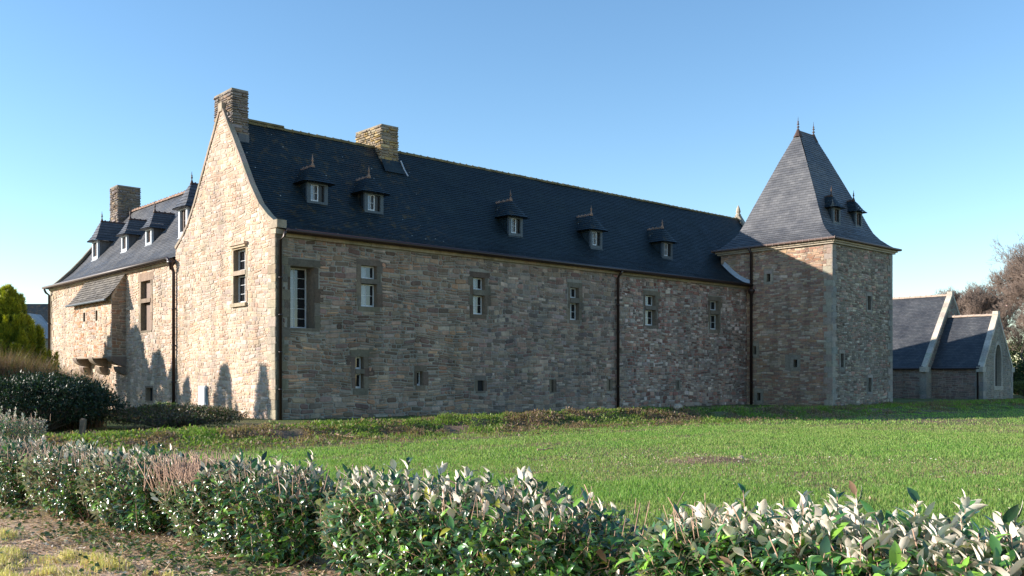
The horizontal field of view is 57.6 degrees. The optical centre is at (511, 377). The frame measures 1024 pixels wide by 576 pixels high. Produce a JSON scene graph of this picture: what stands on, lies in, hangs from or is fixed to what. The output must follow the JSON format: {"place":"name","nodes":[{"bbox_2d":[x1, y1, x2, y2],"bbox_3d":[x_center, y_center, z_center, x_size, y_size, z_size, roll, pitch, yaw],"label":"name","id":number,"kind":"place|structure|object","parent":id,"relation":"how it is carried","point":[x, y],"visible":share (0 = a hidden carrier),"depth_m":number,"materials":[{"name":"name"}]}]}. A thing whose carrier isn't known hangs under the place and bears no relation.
{"place":"outdoors","nodes":[
{"label":"outdoors","id":0,"kind":"place"},
{"bbox_2d":[10,304,47,362],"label":"slate roofed house","id":1,"kind":"structure","parent":0,"point":[39,312],"depth_m":80.79,"materials":[{"name":"stone"}]},
{"bbox_2d":[205,385,207,406],"bbox_3d":[-13.284,0.988,40.539,0.127,1.349,0.230,0,0,-16],"label":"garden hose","id":2,"kind":"object","parent":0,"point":[206,402],"visible":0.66,"depth_m":40.55,"materials":[{"name":"rubber"}]},
{"bbox_2d":[0,394,1023,575],"bbox_3d":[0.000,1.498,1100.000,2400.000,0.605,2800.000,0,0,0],"label":"ground","id":3,"kind":"structure","parent":0,"point":[289,433],"depth_m":19.73,"materials":[{"name":"green plant"}]},
{"bbox_2d":[0,429,24,448],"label":"hedge shrub","id":4,"kind":"object","parent":3,"relation":"on","point":[1,437],"visible":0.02,"depth_m":13.79,"materials":[{"name":"green plant"}]},
{"bbox_2d":[0,406,50,444],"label":"hedge shrub","id":5,"kind":"object","parent":3,"relation":"on","point":[21,425],"visible":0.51,"depth_m":18.94,"materials":[{"name":"green plant"}]},
{"bbox_2d":[0,283,59,371],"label":"golden conifer","id":6,"kind":"object","parent":3,"relation":"on","point":[19,329],"visible":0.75,"depth_m":46.47,"materials":[{"name":"green plant"}]},
{"bbox_2d":[0,435,75,508],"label":"hedge shrub","id":7,"kind":"object","parent":3,"relation":"on","point":[12,491],"visible":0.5,"depth_m":12.05,"materials":[{"name":"green plant"}]},
{"bbox_2d":[0,344,121,429],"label":"dry reeds","id":8,"kind":"object","parent":3,"relation":"on","point":[15,366],"visible":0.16,"depth_m":30.30,"materials":[{"name":"plant"}]},
{"bbox_2d":[0,365,141,431],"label":"dark bush","id":9,"kind":"object","parent":3,"relation":"on","point":[95,397],"visible":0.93,"depth_m":27.81,"materials":[{"name":"green plant"}]},
{"bbox_2d":[16,438,125,522],"bbox_3d":[-5.362,1.303,11.466,2.027,1.106,1.026,0,0,41],"label":"hedge shrub","id":10,"kind":"object","parent":3,"relation":"on","point":[50,483],"visible":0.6,"depth_m":11.13,"materials":[{"name":"green plant"}]},
{"bbox_2d":[79,418,86,434],"bbox_3d":[-10.888,1.356,23.606,0.136,0.658,0.107,6,0,0],"label":"wooden post","id":11,"kind":"object","parent":3,"relation":"on","point":[82,425],"visible":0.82,"depth_m":23.55,"materials":[{"name":"grey wood"}]},
{"bbox_2d":[0,526,182,575],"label":"lawn tufts","id":12,"kind":"object","parent":3,"relation":"on","point":[105,563],"visible":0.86,"depth_m":8.45,"materials":[{"name":"yellow plant"}]},
{"bbox_2d":[72,440,205,537],"bbox_3d":[-4.146,1.281,10.436,1.879,1.156,1.060,0,0,41],"label":"hedge shrub","id":13,"kind":"object","parent":3,"relation":"on","point":[111,485],"visible":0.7,"depth_m":10.08,"materials":[{"name":"green plant"}]},
{"bbox_2d":[143,401,183,420],"bbox_3d":[-13.300,1.276,35.577,1.742,0.846,1.458,0,0,0],"label":"grass clump bush","id":14,"kind":"object","parent":3,"relation":"on","point":[166,404],"visible":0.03,"depth_m":35.41,"materials":[{"name":"green plant"}]},
{"bbox_2d":[0,498,350,575],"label":"dry stalks","id":15,"kind":"object","parent":3,"relation":"on","point":[122,553],"visible":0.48,"depth_m":9.00,"materials":[{"name":"beige plant"}]},
{"bbox_2d":[95,400,257,428],"bbox_3d":[-11.099,1.159,29.926,6.027,0.992,3.743,0,0,0],"label":"bramble bush","id":16,"kind":"object","parent":3,"relation":"on","point":[211,414],"visible":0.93,"depth_m":29.31,"materials":[{"name":"green plant"}]},
{"bbox_2d":[0,489,403,575],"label":"ivy ground cover","id":17,"kind":"object","parent":3,"relation":"on","point":[220,567],"visible":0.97,"depth_m":8.55,"materials":[{"name":"green plant"}]},
{"bbox_2d":[133,449,353,568],"bbox_3d":[-2.599,1.254,9.100,2.795,1.190,1.164,0,0,41],"label":"hedge shrub","id":18,"kind":"object","parent":3,"relation":"on","point":[223,504],"visible":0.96,"depth_m":8.61,"materials":[{"name":"green plant"}]},
{"bbox_2d":[41,88,751,419],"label":"manor house","id":19,"kind":"structure","parent":3,"relation":"on","point":[265,270],"depth_m":44.00,"materials":[{"name":"stone"}]},
{"bbox_2d":[138,271,153,332],"bbox_3d":[-18.105,-3.743,46.337,0.290,2.978,2.095,0,0,-42],"label":"window","id":20,"kind":"structure","parent":19,"relation":"in","point":[145,276],"depth_m":46.57,"materials":[{"name":"stone"}]},
{"bbox_2d":[145,386,152,402],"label":"window","id":21,"kind":"structure","parent":19,"relation":"in","point":[151,387],"depth_m":46.26,"materials":[{"name":"stone"}]},
{"bbox_2d":[198,386,205,405],"bbox_3d":[-13.651,0.882,40.931,0.230,1.042,0.777,0,0,-42],"label":"meter box","id":22,"kind":"object","parent":19,"relation":"attached to","point":[201,395],"visible":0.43,"depth_m":40.84,"materials":[{"name":"grey paint"}]},
{"bbox_2d":[198,387,203,405],"bbox_3d":[-13.642,0.832,40.885,0.012,0.842,0.597,0,0,-42],"label":"door","id":23,"kind":"structure","parent":22,"relation":"in","point":[200,389],"depth_m":40.84,"materials":[{"name":"grey paint"}]},
{"bbox_2d":[228,241,247,307],"bbox_3d":[-11.224,-4.255,38.529,0.440,2.641,1.533,0,0,-42],"label":"window","id":24,"kind":"structure","parent":19,"relation":"in","point":[243,292],"depth_m":38.72,"materials":[{"name":"stone"}]},
{"bbox_2d":[284,258,322,331],"bbox_3d":[-8.501,-3.282,37.277,1.742,2.853,0.735,0,0,-42],"label":"window","id":25,"kind":"structure","parent":19,"relation":"in","point":[296,305],"depth_m":37.46,"materials":[{"name":"stone"}]},
{"bbox_2d":[347,348,375,394],"bbox_3d":[-6.359,-0.246,38.919,1.402,1.947,0.340,0,0,-42],"label":"window","id":26,"kind":"structure","parent":19,"relation":"in","point":[356,371],"depth_m":38.91,"materials":[{"name":"stone"}]},
{"bbox_2d":[354,258,386,311],"bbox_3d":[-6.028,-3.871,39.220,1.611,2.171,0.340,0,0,-42],"label":"window","id":27,"kind":"structure","parent":19,"relation":"in","point":[365,274],"depth_m":39.26,"materials":[{"name":"stone"}]},
{"bbox_2d":[414,366,427,389],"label":"window","id":28,"kind":"structure","parent":19,"relation":"in","point":[417,369],"depth_m":40.96,"materials":[{"name":"stone"}]},
{"bbox_2d":[468,271,490,318],"bbox_3d":[-1.584,-3.813,43.247,1.399,2.159,0.340,0,0,-42],"label":"window","id":29,"kind":"structure","parent":19,"relation":"in","point":[475,302],"depth_m":43.32,"materials":[{"name":"stone"}]},
{"bbox_2d":[475,376,486,392],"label":"window","id":30,"kind":"structure","parent":19,"relation":"in","point":[478,384],"depth_m":43.27,"materials":[{"name":"stone"}]},
{"bbox_2d":[549,379,556,392],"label":"window","id":31,"kind":"structure","parent":19,"relation":"in","point":[554,380],"depth_m":46.36,"materials":[{"name":"stone"}]},
{"bbox_2d":[566,282,583,323],"bbox_3d":[3.112,-3.799,47.504,1.258,2.096,0.340,0,0,-42],"label":"window","id":32,"kind":"structure","parent":19,"relation":"in","point":[571,312],"depth_m":47.60,"materials":[{"name":"stone"}]},
{"bbox_2d":[607,380,612,390],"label":"window","id":33,"kind":"structure","parent":19,"relation":"in","point":[611,381],"depth_m":49.20,"materials":[{"name":"stone"}]},
{"bbox_2d":[643,290,660,328],"bbox_3d":[7.635,-3.753,51.603,1.529,2.115,0.340,0,0,-42],"label":"window","id":34,"kind":"structure","parent":19,"relation":"in","point":[648,308],"depth_m":51.70,"materials":[{"name":"stone"}]},
{"bbox_2d":[707,296,722,332],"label":"window","id":35,"kind":"structure","parent":19,"relation":"in","point":[711,304],"depth_m":55.62,"materials":[{"name":"stone"}]},
{"bbox_2d":[6,405,924,455],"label":"bank leaves","id":36,"kind":"object","parent":3,"relation":"on","point":[178,441],"visible":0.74,"depth_m":28.03,"materials":[{"name":"green leaf"}]},
{"bbox_2d":[304,457,643,575],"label":"hedge shrub","id":37,"kind":"object","parent":3,"relation":"on","point":[388,524],"visible":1,"depth_m":6.79,"materials":[{"name":"green plant"}]},
{"bbox_2d":[0,451,1023,575],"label":"leaf litter","id":38,"kind":"object","parent":3,"relation":"on","point":[146,539],"visible":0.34,"depth_m":9.79,"materials":[{"name":"brown plant"}]},
{"bbox_2d":[5,397,1023,454],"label":"bank weeds","id":39,"kind":"object","parent":3,"relation":"on","point":[958,403],"visible":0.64,"depth_m":32.45,"materials":[{"name":"green plant"}]},
{"bbox_2d":[673,404,682,409],"bbox_3d":[6.670,1.177,37.457,0.395,0.285,0.382,0,0,0],"label":"field stone","id":40,"kind":"object","parent":3,"relation":"on","point":[676,406],"visible":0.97,"depth_m":37.35,"materials":[{"name":"grey stone"}]},
{"bbox_2d":[711,121,901,405],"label":"square tower","id":41,"kind":"structure","parent":3,"relation":"on","point":[806,253],"depth_m":56.06,"materials":[{"name":"stone"}]},
{"bbox_2d":[753,343,757,356],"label":"window","id":42,"kind":"structure","parent":41,"relation":"in","point":[754,344],"depth_m":57.15,"materials":[{"name":"stone"}]},
{"bbox_2d":[754,390,762,402],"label":"window","id":43,"kind":"structure","parent":41,"relation":"in","point":[755,391],"depth_m":57.04,"materials":[{"name":"stone"}]},
{"bbox_2d":[764,270,772,283],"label":"window","id":44,"kind":"structure","parent":41,"relation":"in","point":[766,272],"depth_m":56.58,"materials":[{"name":"stone"}]},
{"bbox_2d":[786,356,798,369],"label":"window","id":45,"kind":"structure","parent":41,"relation":"in","point":[791,358],"depth_m":55.32,"materials":[{"name":"stone"}]},
{"bbox_2d":[839,350,844,369],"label":"window","id":46,"kind":"structure","parent":41,"relation":"in","point":[840,351],"depth_m":54.12,"materials":[{"name":"stone"}]},
{"bbox_2d":[867,293,872,312],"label":"window","id":47,"kind":"structure","parent":41,"relation":"in","point":[868,294],"depth_m":56.38,"materials":[{"name":"stone"}]},
{"bbox_2d":[867,375,872,393],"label":"window","id":48,"kind":"structure","parent":41,"relation":"in","point":[868,376],"depth_m":56.55,"materials":[{"name":"stone"}]},
{"bbox_2d":[614,480,1023,575],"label":"hedge shrub","id":49,"kind":"object","parent":3,"relation":"on","point":[794,539],"visible":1,"depth_m":5.04,"materials":[{"name":"green plant"}]},
{"bbox_2d":[892,291,1014,398],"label":"stone chapel","id":50,"kind":"structure","parent":3,"relation":"on","point":[943,348],"depth_m":73.79,"materials":[{"name":"grey stone"}]},
{"bbox_2d":[994,342,1002,389],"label":"window","id":51,"kind":"structure","parent":50,"relation":"in","point":[996,387],"depth_m":73.29,"materials":[{"name":"stone"}]},
{"bbox_2d":[944,286,1009,330],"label":"bare tree","id":52,"kind":"object","parent":3,"relation":"on","point":[959,304],"visible":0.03,"depth_m":94.93,"materials":[{"name":"brown plant"}]},
{"bbox_2d":[934,282,1021,342],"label":"bare tree","id":53,"kind":"object","parent":3,"relation":"on","point":[981,290],"visible":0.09,"depth_m":96.39,"materials":[{"name":"brown plant"}]},
{"bbox_2d":[957,283,1021,332],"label":"bare tree","id":54,"kind":"object","parent":3,"relation":"on","point":[981,304],"visible":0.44,"depth_m":86.03,"materials":[{"name":"brown plant"}]},
{"bbox_2d":[981,234,1023,318],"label":"bare tree","id":55,"kind":"object","parent":3,"relation":"on","point":[1012,275],"visible":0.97,"depth_m":85.97,"materials":[{"name":"brown plant"}]},
{"bbox_2d":[1004,297,1023,361],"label":"bare tree","id":56,"kind":"object","parent":3,"relation":"on","point":[1020,337],"visible":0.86,"depth_m":82.85,"materials":[{"name":"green plant"}]},
{"bbox_2d":[1008,337,1023,394],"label":"evergreen bush","id":57,"kind":"object","parent":3,"relation":"on","point":[1013,359],"visible":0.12,"depth_m":90.53,"materials":[{"name":"green plant"}]},
{"bbox_2d":[1013,360,1023,389],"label":"evergreen bush","id":58,"kind":"object","parent":3,"relation":"on","point":[1019,375],"visible":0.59,"depth_m":78.95,"materials":[{"name":"green plant"}]},
{"bbox_2d":[1013,380,1023,395],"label":"evergreen bush","id":59,"kind":"object","parent":3,"relation":"on","point":[1020,383],"visible":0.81,"depth_m":76.29,"materials":[{"name":"green plant"}]},
{"bbox_2d":[0,0,1023,364],"label":"sky","id":60,"kind":"structure","parent":0,"point":[916,106],"materials":[{"name":"blue"}]},
{"bbox_2d":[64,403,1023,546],"bbox_3d":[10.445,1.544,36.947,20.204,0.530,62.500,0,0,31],"label":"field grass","id":61,"kind":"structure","parent":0,"point":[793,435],"depth_m":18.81,"materials":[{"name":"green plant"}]}
]}

